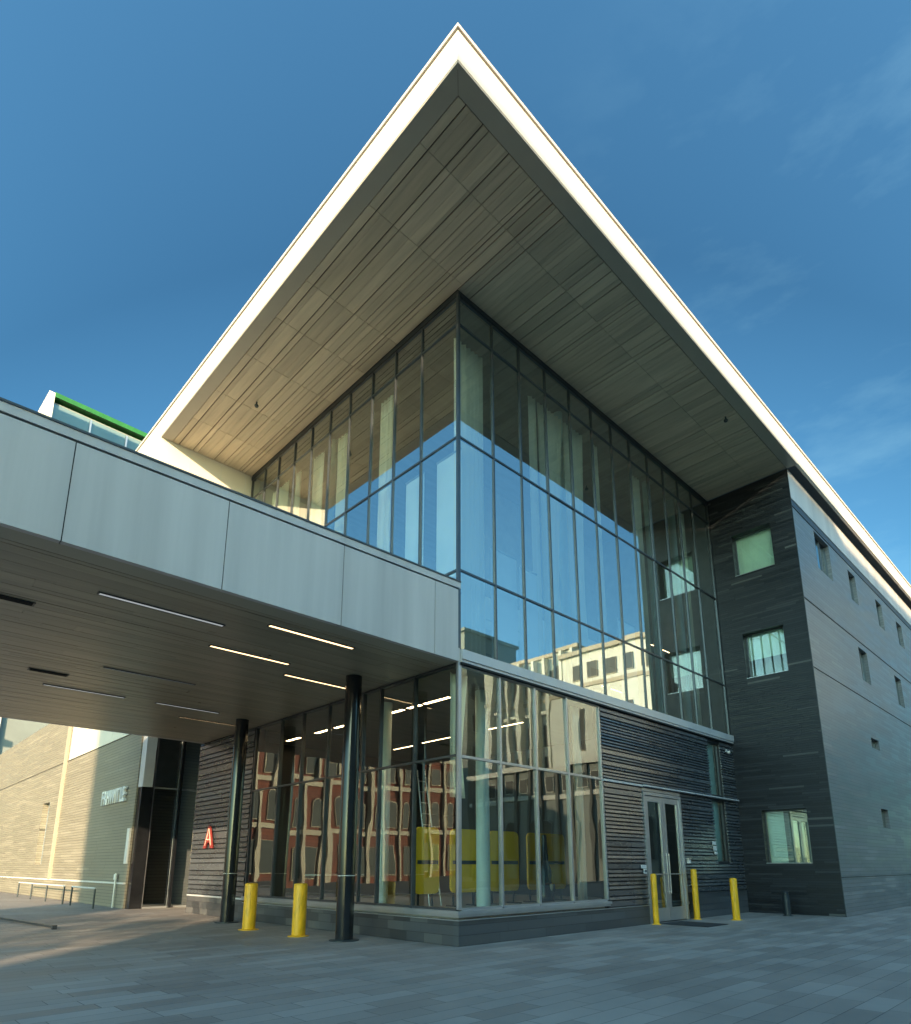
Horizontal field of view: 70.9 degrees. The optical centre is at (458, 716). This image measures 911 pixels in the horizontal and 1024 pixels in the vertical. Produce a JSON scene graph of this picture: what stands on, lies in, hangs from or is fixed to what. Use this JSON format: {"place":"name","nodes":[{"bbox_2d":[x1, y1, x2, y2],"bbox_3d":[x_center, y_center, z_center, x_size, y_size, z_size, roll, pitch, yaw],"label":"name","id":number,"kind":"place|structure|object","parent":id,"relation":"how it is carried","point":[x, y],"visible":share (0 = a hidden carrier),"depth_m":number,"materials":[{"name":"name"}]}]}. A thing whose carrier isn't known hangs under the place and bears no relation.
{"place":"outdoors","nodes":[
{"label":"outdoors","id":0,"kind":"place"},
{"bbox_2d":[0,391,146,753],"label":"building","id":1,"kind":"structure","parent":0,"point":[74,413],"depth_m":62.97,"materials":[{"name":"paint"}]},
{"bbox_2d":[88,420,91,432],"bbox_3d":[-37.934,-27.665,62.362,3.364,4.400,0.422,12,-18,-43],"label":"window mullion","id":2,"kind":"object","parent":1,"relation":"in","point":[90,422],"depth_m":63.71,"materials":[{"name":"silver metal"}]},
{"bbox_2d":[0,892,910,1023],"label":"plaza ground","id":3,"kind":"structure","parent":0,"point":[83,963],"depth_m":9.20,"materials":[{"name":"grey concrete"}]},
{"bbox_2d":[0,917,56,929],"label":"kerb rail","id":4,"kind":"object","parent":3,"relation":"on","point":[53,927],"visible":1,"depth_m":16.67,"materials":[{"name":"grey metal"}]},
{"bbox_2d":[17,882,65,903],"bbox_3d":[-19.220,8.028,29.246,0.062,0.749,8.702,12,-18,-43],"label":"handrail","id":5,"kind":"object","parent":3,"relation":"on","point":[64,886],"visible":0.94,"depth_m":28.28,"materials":[{"name":"metal"}]},
{"bbox_2d":[69,886,95,908],"bbox_3d":[-14.347,6.877,24.353,0.062,0.749,3.102,12,-18,-43],"label":"handrail","id":6,"kind":"object","parent":3,"relation":"on","point":[86,888],"visible":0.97,"depth_m":24.07,"materials":[{"name":"metal"}]},
{"bbox_2d":[0,724,200,908],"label":"annex building","id":7,"kind":"structure","parent":3,"relation":"on","point":[60,824],"depth_m":28.78,"materials":[{"name":"brick"}]},
{"bbox_2d":[40,804,49,864],"bbox_3d":[-21.929,6.238,33.979,0.360,3.200,1.500,12,-18,-43],"label":"window","id":8,"kind":"structure","parent":7,"relation":"in","point":[49,804],"depth_m":34.39,"materials":[{"name":"white glass"}]},
{"bbox_2d":[101,786,127,805],"bbox_3d":[-13.921,3.216,25.804,0.100,0.613,2.899,12,-18,-43],"label":"building sign","id":9,"kind":"object","parent":7,"relation":"attached to","point":[116,795],"visible":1,"depth_m":25.65,"materials":[{"name":"silver metal"}]},
{"bbox_2d":[111,873,117,907],"bbox_3d":[-12.905,6.522,23.942,0.145,1.250,0.145,12,-18,-43],"label":"standpipe","id":10,"kind":"object","parent":7,"relation":"attached to","point":[115,877],"visible":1,"depth_m":23.95,"materials":[{"name":"metal"}]},
{"bbox_2d":[125,735,230,908],"bbox_3d":[-10.412,3.423,25.079,3.860,7.800,6.100,12,-18,-43],"label":"entrance vestibule","id":11,"kind":"object","parent":3,"relation":"on","point":[159,762],"visible":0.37,"depth_m":24.17,"materials":[{"name":"black metal"}]},
{"bbox_2d":[215,719,248,922],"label":"support column","id":12,"kind":"structure","parent":3,"relation":"on","point":[228,897],"depth_m":18.05,"materials":[{"name":"black metal"}]},
{"bbox_2d":[238,883,258,930],"bbox_3d":[-5.122,4.656,15.691,0.480,1.105,0.480,12,-18,-43],"label":"bollard","id":13,"kind":"object","parent":3,"relation":"on","point":[249,907],"visible":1,"depth_m":15.57,"materials":[{"name":"yellow metal"}]},
{"bbox_2d":[287,883,308,936],"bbox_3d":[-3.541,4.294,14.218,0.465,1.135,0.465,12,-18,-43],"label":"bollard","id":14,"kind":"object","parent":3,"relation":"on","point":[299,910],"visible":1,"depth_m":14.10,"materials":[{"name":"yellow metal"}]},
{"bbox_2d":[329,674,361,941],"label":"support column","id":15,"kind":"structure","parent":3,"relation":"on","point":[348,832],"depth_m":13.74,"materials":[{"name":"black metal"}]},
{"bbox_2d":[650,874,660,924],"bbox_3d":[5.216,4.858,17.027,0.242,1.305,0.242,12,-18,-43],"label":"bollard","id":16,"kind":"object","parent":3,"relation":"on","point":[654,894],"visible":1,"depth_m":16.97,"materials":[{"name":"yellow metal"}]},
{"bbox_2d":[660,921,726,926],"bbox_3d":[6.207,5.489,16.907,1.180,0.012,1.340,12,-18,-43],"label":"door mat","id":17,"kind":"object","parent":3,"relation":"on","point":[697,924],"depth_m":16.95,"materials":[{"name":"rubber"}]},
{"bbox_2d":[690,869,701,919],"bbox_3d":[6.897,5.182,18.653,0.264,1.415,0.264,12,-18,-43],"label":"bollard","id":18,"kind":"object","parent":3,"relation":"on","point":[695,896],"visible":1,"depth_m":18.59,"materials":[{"name":"yellow metal"}]},
{"bbox_2d":[729,878,740,920],"bbox_3d":[7.918,5.239,18.354,0.310,1.165,0.310,12,-18,-43],"label":"bollard","id":19,"kind":"object","parent":3,"relation":"on","point":[734,899],"visible":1,"depth_m":18.28,"materials":[{"name":"yellow metal"}]},
{"bbox_2d":[782,891,792,915],"bbox_3d":[10.156,5.805,19.820,0.300,0.730,0.300,12,-18,-43],"label":"post","id":20,"kind":"object","parent":3,"relation":"on","point":[786,903],"visible":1,"depth_m":19.75,"materials":[{"name":"grey metal"}]},
{"bbox_2d":[0,0,910,584],"label":"sky","id":21,"kind":"structure","parent":0,"point":[159,159],"materials":[{"name":"blue"}]},
{"bbox_2d":[135,23,910,946],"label":"corner building","id":22,"kind":"structure","parent":0,"point":[461,203],"depth_m":19.74,"materials":[{"name":"paint"}]},
{"bbox_2d":[203,825,213,848],"bbox_3d":[-8.106,3.920,20.789,0.107,0.731,0.728,12,-18,-43],"label":"letter sign","id":23,"kind":"object","parent":22,"relation":"attached to","point":[209,839],"visible":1,"depth_m":20.75,"materials":[{"name":"red plastic"}]},
{"bbox_2d":[0,397,460,743],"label":"entrance canopy","id":24,"kind":"object","parent":22,"relation":"attached to","point":[86,517],"visible":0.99,"depth_m":11.31,"materials":[{"name":"metal"}]},
{"bbox_2d":[0,594,35,606],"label":"slot vent","id":25,"kind":"object","parent":24,"relation":"attached to","point":[16,600],"visible":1,"depth_m":10.36,"materials":[{"name":"grey metal"}]},
{"bbox_2d":[27,668,68,676],"bbox_3d":[-9.129,-0.972,14.227,0.780,0.022,0.180,12,-18,-43],"label":"slot vent","id":26,"kind":"object","parent":24,"relation":"attached to","point":[48,672],"visible":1,"depth_m":14.19,"materials":[{"name":"grey metal"}]},
{"bbox_2d":[42,683,125,698],"bbox_3d":[-9.210,-0.624,15.781,1.820,0.042,0.110,12,-18,-43],"label":"strip light","id":27,"kind":"object","parent":24,"relation":"attached to","point":[83,690],"visible":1,"depth_m":15.71,"materials":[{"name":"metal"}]},
{"bbox_2d":[103,667,195,685],"bbox_3d":[-6.995,-0.914,14.550,2.000,0.042,0.060,12,-18,-43],"label":"strip light","id":28,"kind":"object","parent":24,"relation":"attached to","point":[148,676],"visible":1,"depth_m":14.51,"materials":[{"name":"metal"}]},
{"bbox_2d":[97,592,224,626],"bbox_3d":[-4.961,-1.795,10.802,2.060,0.042,0.110,12,-18,-43],"label":"strip light","id":29,"kind":"object","parent":24,"relation":"attached to","point":[158,608],"visible":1,"depth_m":10.73,"materials":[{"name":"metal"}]},
{"bbox_2d":[155,702,219,713],"bbox_3d":[-7.383,-0.231,17.465,1.730,0.042,0.110,12,-18,-43],"label":"strip light","id":30,"kind":"object","parent":24,"relation":"attached to","point":[187,708],"visible":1,"depth_m":17.45,"materials":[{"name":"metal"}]},
{"bbox_2d":[178,716,234,725],"bbox_3d":[-7.432,0.150,19.087,1.840,0.042,0.060,12,-18,-43],"label":"strip light","id":31,"kind":"object","parent":24,"relation":"attached to","point":[206,721],"visible":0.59,"depth_m":19.02,"materials":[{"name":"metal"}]},
{"bbox_2d":[208,644,290,664],"bbox_3d":[-4.253,-1.257,13.098,1.740,0.042,0.110,12,-18,-43],"label":"strip light","id":32,"kind":"object","parent":24,"relation":"attached to","point":[246,654],"visible":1,"depth_m":13.03,"materials":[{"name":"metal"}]},
{"bbox_2d":[267,624,354,649],"bbox_3d":[-2.749,-1.498,12.077,1.840,0.042,0.110,12,-18,-43],"label":"strip light","id":33,"kind":"object","parent":24,"relation":"attached to","point":[309,636],"visible":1,"depth_m":12.01,"materials":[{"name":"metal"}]},
{"bbox_2d":[283,674,344,688],"bbox_3d":[-3.321,-0.816,14.981,1.710,0.042,0.110,12,-18,-43],"label":"strip light","id":34,"kind":"object","parent":24,"relation":"attached to","point":[311,680],"visible":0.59,"depth_m":14.91,"materials":[{"name":"plastic"}]},
{"bbox_2d":[272,480,288,510],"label":"curtain","id":35,"kind":"object","parent":22,"relation":"hanging from","point":[283,497],"visible":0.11,"depth_m":21.81,"materials":[{"name":"fabric"}]},
{"bbox_2d":[285,736,301,741],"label":"strip light","id":36,"kind":"object","parent":22,"relation":"attached to","point":[292,739],"visible":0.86,"depth_m":21.40,"materials":[{"name":"plastic"}]},
{"bbox_2d":[294,471,301,515],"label":"curtain","id":37,"kind":"object","parent":22,"relation":"hanging from","point":[297,493],"visible":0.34,"depth_m":21.06,"materials":[{"name":"fabric"}]},
{"bbox_2d":[310,450,324,524],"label":"curtain","id":38,"kind":"object","parent":22,"relation":"hanging from","point":[317,494],"visible":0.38,"depth_m":20.09,"materials":[{"name":"fabric"}]},
{"bbox_2d":[313,729,332,733],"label":"strip light","id":39,"kind":"object","parent":22,"relation":"attached to","point":[321,731],"visible":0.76,"depth_m":20.17,"materials":[{"name":"plastic"}]},
{"bbox_2d":[305,874,363,897],"bbox_3d":[-3.458,4.768,17.738,1.400,0.760,0.800,12,-18,-43],"label":"work table","id":40,"kind":"object","parent":22,"relation":"on","point":[308,875],"visible":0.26,"depth_m":17.48,"materials":[{"name":"grey metal"}]},
{"bbox_2d":[332,724,343,728],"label":"strip light","id":41,"kind":"object","parent":22,"relation":"attached to","point":[338,726],"visible":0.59,"depth_m":19.46,"materials":[{"name":"plastic"}]},
{"bbox_2d":[334,433,347,533],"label":"curtain","id":42,"kind":"object","parent":22,"relation":"hanging from","point":[341,482],"visible":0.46,"depth_m":19.09,"materials":[{"name":"fabric"}]},
{"bbox_2d":[377,395,393,551],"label":"curtain","id":43,"kind":"object","parent":22,"relation":"hanging from","point":[385,477],"visible":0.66,"depth_m":17.38,"materials":[{"name":"fabric"}]},
{"bbox_2d":[392,708,406,713],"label":"strip light","id":44,"kind":"object","parent":22,"relation":"attached to","point":[398,710],"visible":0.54,"depth_m":17.46,"materials":[{"name":"plastic"}]},
{"bbox_2d":[392,745,412,749],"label":"strip light","id":45,"kind":"object","parent":22,"relation":"attached to","point":[402,747],"visible":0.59,"depth_m":22.89,"materials":[{"name":"plastic"}]},
{"bbox_2d":[405,703,423,708],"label":"strip light","id":46,"kind":"object","parent":22,"relation":"attached to","point":[411,707],"visible":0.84,"depth_m":17.02,"materials":[{"name":"plastic"}]},
{"bbox_2d":[405,471,424,565],"bbox_3d":[-1.101,-4.237,15.722,0.058,3.689,0.700,12,-18,-43],"label":"window pane","id":47,"kind":"structure","parent":22,"relation":"hanging from","point":[412,519],"depth_m":15.92,"materials":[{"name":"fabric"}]},
{"bbox_2d":[415,827,438,905],"bbox_3d":[-0.794,3.613,15.297,0.750,1.890,0.500,12,-18,-43],"label":"yellow panel","id":48,"kind":"object","parent":22,"relation":"on","point":[427,860],"visible":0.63,"depth_m":15.27,"materials":[{"name":"laminate"}]},
{"bbox_2d":[417,770,441,905],"bbox_3d":[-0.794,3.114,16.631,0.439,3.477,0.638,12,-18,-43],"label":"ladder","id":49,"kind":"object","parent":22,"relation":"on","point":[422,824],"visible":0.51,"depth_m":16.86,"materials":[{"name":"metal"}]},
{"bbox_2d":[421,696,449,704],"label":"strip light","id":50,"kind":"object","parent":22,"relation":"attached to","point":[436,700],"visible":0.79,"depth_m":16.41,"materials":[{"name":"plastic"}]},
{"bbox_2d":[421,736,449,742],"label":"strip light","id":51,"kind":"object","parent":22,"relation":"attached to","point":[435,739],"visible":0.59,"depth_m":21.56,"materials":[{"name":"plastic"}]},
{"bbox_2d":[436,448,461,593],"bbox_3d":[-0.241,-4.440,14.859,0.058,3.689,0.830,12,-18,-43],"label":"window pane","id":52,"kind":"structure","parent":22,"relation":"hanging from","point":[445,523],"depth_m":14.99,"materials":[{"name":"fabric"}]},
{"bbox_2d":[450,672,467,797],"bbox_3d":[-0.007,0.402,13.761,0.550,2.701,0.084,12,-18,-43],"label":"window pane","id":53,"kind":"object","parent":22,"relation":"hanging from","point":[453,728],"visible":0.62,"depth_m":13.72,"materials":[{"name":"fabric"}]},
{"bbox_2d":[446,829,475,906],"bbox_3d":[0.121,3.815,16.161,1.000,1.890,0.500,12,-18,-43],"label":"yellow panel","id":54,"kind":"object","parent":22,"relation":"on","point":[468,860],"visible":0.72,"depth_m":16.14,"materials":[{"name":"laminate"}]},
{"bbox_2d":[454,338,485,655],"bbox_3d":[0.236,-5.312,15.237,0.962,8.200,0.098,12,-18,-43],"label":"curtain","id":55,"kind":"object","parent":22,"relation":"hanging from","point":[472,528],"visible":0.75,"depth_m":15.26,"materials":[{"name":"fabric"}]},
{"bbox_2d":[490,546,518,666],"bbox_3d":[1.092,-2.597,15.274,0.940,2.889,0.058,12,-18,-43],"label":"window pane","id":56,"kind":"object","parent":22,"relation":"hanging from","point":[507,621],"visible":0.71,"depth_m":15.31,"materials":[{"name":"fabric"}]},
{"bbox_2d":[490,831,521,904],"bbox_3d":[1.180,4.048,17.161,1.150,1.890,0.500,12,-18,-43],"label":"yellow panel","id":57,"kind":"object","parent":22,"relation":"on","point":[511,863],"visible":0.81,"depth_m":17.18,"materials":[{"name":"laminate"}]},
{"bbox_2d":[489,721,524,729],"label":"strip light","id":58,"kind":"object","parent":22,"relation":"attached to","point":[508,725],"visible":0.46,"depth_m":19.25,"materials":[{"name":"plastic"}]},
{"bbox_2d":[518,565,538,672],"bbox_3d":[1.745,-2.380,15.873,0.680,2.739,0.058,12,-18,-43],"label":"window pane","id":59,"kind":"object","parent":22,"relation":"hanging from","point":[532,627],"visible":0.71,"depth_m":15.90,"materials":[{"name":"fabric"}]},
{"bbox_2d":[528,396,543,674],"bbox_3d":[2.050,-4.915,16.938,0.322,8.200,0.081,12,-18,-43],"label":"curtain","id":60,"kind":"object","parent":22,"relation":"hanging from","point":[535,533],"visible":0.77,"depth_m":17.00,"materials":[{"name":"fabric"}]},
{"bbox_2d":[523,833,568,901],"bbox_3d":[2.490,4.337,18.398,1.700,1.890,0.500,12,-18,-43],"label":"yellow panel","id":61,"kind":"object","parent":22,"relation":"on","point":[556,850],"visible":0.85,"depth_m":18.54,"materials":[{"name":"laminate"}]},
{"bbox_2d":[537,402,567,682],"bbox_3d":[2.622,-4.786,17.489,1.127,8.201,0.099,12,-18,-43],"label":"curtain","id":62,"kind":"object","parent":22,"relation":"hanging from","point":[554,436],"visible":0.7,"depth_m":17.39,"materials":[{"name":"fabric"}]},
{"bbox_2d":[562,423,592,690],"bbox_3d":[3.400,-4.615,18.223,0.893,8.200,0.087,12,-18,-43],"label":"curtain","id":63,"kind":"object","parent":22,"relation":"hanging from","point":[578,478],"visible":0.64,"depth_m":18.14,"materials":[{"name":"fabric"}]},
{"bbox_2d":[570,706,586,899],"bbox_3d":[3.060,2.183,16.332,0.335,5.000,0.088,12,-18,-43],"label":"curtain","id":64,"kind":"object","parent":22,"relation":"hanging from","point":[579,813],"visible":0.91,"depth_m":16.30,"materials":[{"name":"fabric"}]},
{"bbox_2d":[593,445,610,695],"bbox_3d":[4.190,-4.439,18.977,0.354,8.200,0.088,12,-18,-43],"label":"curtain","id":65,"kind":"object","parent":22,"relation":"hanging from","point":[602,576],"visible":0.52,"depth_m":18.96,"materials":[{"name":"fabric"}]},
{"bbox_2d":[617,618,639,705],"bbox_3d":[5.030,-1.583,18.957,0.930,2.589,0.058,12,-18,-43],"label":"window pane","id":66,"kind":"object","parent":22,"relation":"hanging from","point":[631,668],"visible":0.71,"depth_m":18.99,"materials":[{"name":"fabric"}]},
{"bbox_2d":[632,476,655,710],"bbox_3d":[5.932,-4.057,20.612,0.495,8.200,0.095,12,-18,-43],"label":"curtain","id":67,"kind":"object","parent":22,"relation":"hanging from","point":[644,604],"visible":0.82,"depth_m":20.55,"materials":[{"name":"fabric"}]},
{"bbox_2d":[641,865,646,873],"bbox_3d":[4.973,4.108,17.165,0.280,0.230,0.025,12,-18,-43],"label":"wall plate","id":68,"kind":"object","parent":22,"relation":"attached to","point":[644,870],"depth_m":17.17,"materials":[{"name":"metal"}]},
{"bbox_2d":[640,788,689,923],"bbox_3d":[5.854,3.935,18.183,2.150,3.630,0.215,12,-18,-43],"label":"entrance door","id":69,"kind":"structure","parent":22,"relation":"in","point":[668,913],"depth_m":18.19,"materials":[{"name":"silver metal"}]},
{"bbox_2d":[678,528,701,725],"bbox_3d":[8.165,-3.565,22.716,0.501,8.200,0.092,12,-18,-43],"label":"curtain","id":70,"kind":"object","parent":22,"relation":"hanging from","point":[692,636],"visible":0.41,"depth_m":22.64,"materials":[{"name":"fabric"}]},
{"bbox_2d":[706,742,720,795],"bbox_3d":[8.452,1.784,21.502,1.140,1.970,0.180,12,-18,-43],"label":"window","id":71,"kind":"structure","parent":22,"relation":"in","point":[710,756],"depth_m":21.75,"materials":[{"name":"glass"}]},
{"bbox_2d":[712,841,717,853],"bbox_3d":[8.115,4.174,20.283,0.280,0.400,0.020,12,-18,-43],"label":"wall plate","id":72,"kind":"object","parent":22,"relation":"attached to","point":[714,843],"depth_m":20.27,"materials":[{"name":"metal"}]},
{"bbox_2d":[711,800,727,861],"bbox_3d":[8.454,3.785,21.033,1.140,2.180,0.180,12,-18,-43],"label":"window","id":73,"kind":"structure","parent":22,"relation":"in","point":[715,803],"depth_m":21.28,"materials":[{"name":"glass"}]},
{"bbox_2d":[734,526,774,576],"bbox_3d":[10.799,-6.001,23.354,0.445,1.630,1.480,12,-18,-43],"label":"window","id":74,"kind":"structure","parent":22,"relation":"in","point":[754,552],"depth_m":23.57,"materials":[{"name":"glass"}]},
{"bbox_2d":[745,627,787,678],"bbox_3d":[10.816,-2.212,22.450,0.445,1.660,1.480,12,-18,-43],"label":"window","id":75,"kind":"structure","parent":22,"relation":"in","point":[769,643],"depth_m":22.73,"materials":[{"name":"glass"}]},
{"bbox_2d":[764,808,812,862],"bbox_3d":[10.906,3.966,21.115,0.170,1.740,1.460,12,-18,-43],"label":"window","id":76,"kind":"structure","parent":22,"relation":"in","point":[774,819],"depth_m":21.44,"materials":[{"name":"glass"}]},
{"bbox_2d":[814,537,828,576],"bbox_3d":[13.752,-6.050,24.446,1.700,1.520,0.080,12,-18,-43],"label":"window","id":77,"kind":"structure","parent":22,"relation":"in","point":[820,549],"depth_m":24.69,"materials":[{"name":"glass"}]},
{"bbox_2d":[848,575,854,600],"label":"window","id":78,"kind":"structure","parent":22,"relation":"in","point":[850,582],"depth_m":27.22,"materials":[{"name":"glass"}]},
{"bbox_2d":[859,651,866,681],"bbox_3d":[16.383,-2.005,26.114,1.200,1.400,0.080,12,-18,-43],"label":"window","id":79,"kind":"structure","parent":22,"relation":"in","point":[860,654],"depth_m":26.39,"materials":[{"name":"glass"}]},
{"bbox_2d":[876,605,880,626],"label":"window","id":80,"kind":"structure","parent":22,"relation":"in","point":[876,605],"depth_m":30.03,"materials":[{"name":"glass"}]},
{"bbox_2d":[881,810,885,827],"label":"window","id":81,"kind":"structure","parent":22,"relation":"in","point":[882,811],"depth_m":24.72,"materials":[{"name":"glass"}]},
{"bbox_2d":[895,679,900,704],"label":"window","id":82,"kind":"structure","parent":22,"relation":"in","point":[896,682],"depth_m":30.27,"materials":[{"name":"glass"}]},
{"bbox_2d":[536,834,554,902],"bbox_3d":[2.219,3.930,16.420,0.480,1.780,0.500,12,-18,-43],"label":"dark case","id":83,"kind":"object","parent":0,"point":[548,889],"visible":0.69,"depth_m":16.25,"materials":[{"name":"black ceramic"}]}
]}

